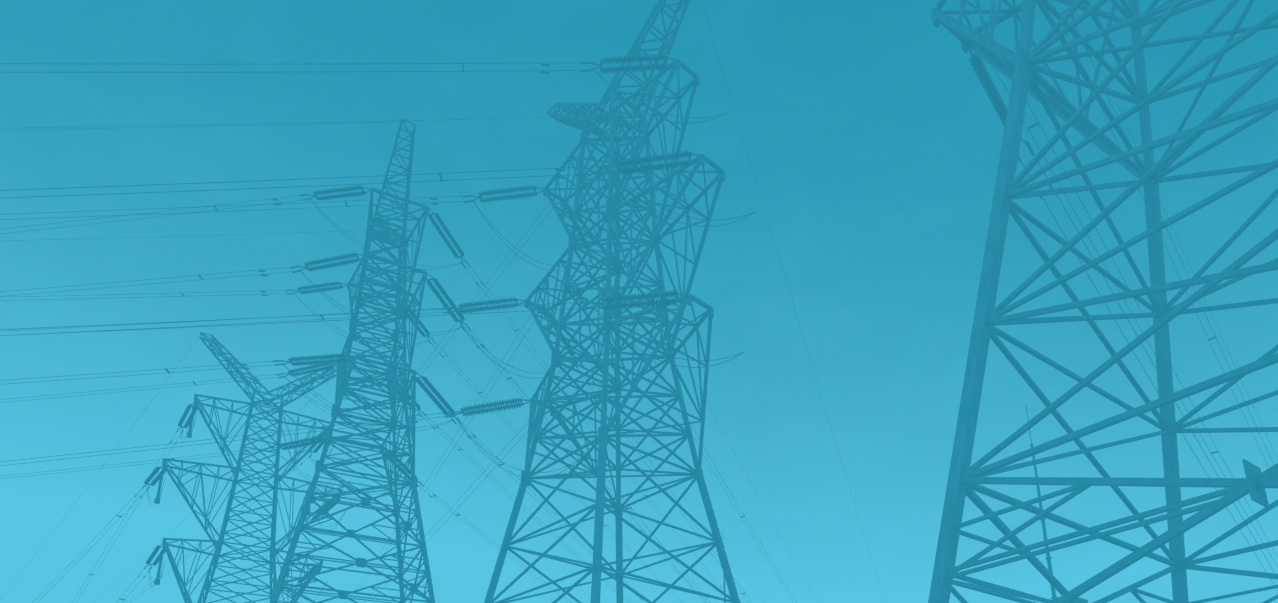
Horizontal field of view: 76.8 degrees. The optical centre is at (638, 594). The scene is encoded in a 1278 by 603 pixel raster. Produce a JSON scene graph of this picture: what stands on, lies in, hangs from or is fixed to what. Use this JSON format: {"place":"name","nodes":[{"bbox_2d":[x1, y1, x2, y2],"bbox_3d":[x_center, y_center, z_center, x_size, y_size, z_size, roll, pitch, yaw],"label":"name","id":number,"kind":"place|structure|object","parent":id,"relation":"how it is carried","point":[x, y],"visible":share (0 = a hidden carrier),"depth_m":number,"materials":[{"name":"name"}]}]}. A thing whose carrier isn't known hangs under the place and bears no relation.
{"place":"outdoors","nodes":[
{"label":"outdoors","id":0,"kind":"place"},
{"bbox_2d":[0,0,1277,602],"label":"sky","id":1,"kind":"structure","parent":0,"point":[872,141],"materials":[{"name":"blue"}]},
{"label":"ground","id":2,"kind":"structure","parent":0,"visible":0},
{"bbox_2d":[1,332,345,602],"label":"pylon","id":3,"kind":"object","parent":2,"relation":"on","point":[272,549],"visible":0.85,"depth_m":71.74,"materials":[{"name":"metal"}]},
{"bbox_2d":[0,119,754,602],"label":"pylon","id":4,"kind":"object","parent":2,"relation":"on","point":[396,391],"visible":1,"depth_m":56.88,"materials":[{"name":"metal"}]},
{"bbox_2d":[0,0,879,602],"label":"pylon","id":5,"kind":"object","parent":2,"relation":"on","point":[614,318],"visible":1,"depth_m":40.58,"materials":[{"name":"metal"}]},
{"bbox_2d":[723,573,725,602],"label":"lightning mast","id":6,"kind":"object","parent":2,"relation":"on","point":[724,583],"visible":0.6,"depth_m":83.04,"materials":[{"name":"metal"}]},
{"bbox_2d":[1026,406,1057,599],"bbox_3d":[26.694,1.626,51.425,1.000,30.500,1.000,0,-16,-1],"label":"lightning mast","id":7,"kind":"object","parent":2,"relation":"on","point":[1049,564],"visible":0.69,"depth_m":53.02,"materials":[{"name":"metal"}]},
{"bbox_2d":[928,0,1277,602],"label":"pylon","id":8,"kind":"object","parent":2,"relation":"on","point":[1019,68],"visible":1,"depth_m":17.10,"materials":[{"name":"metal"}]}
]}

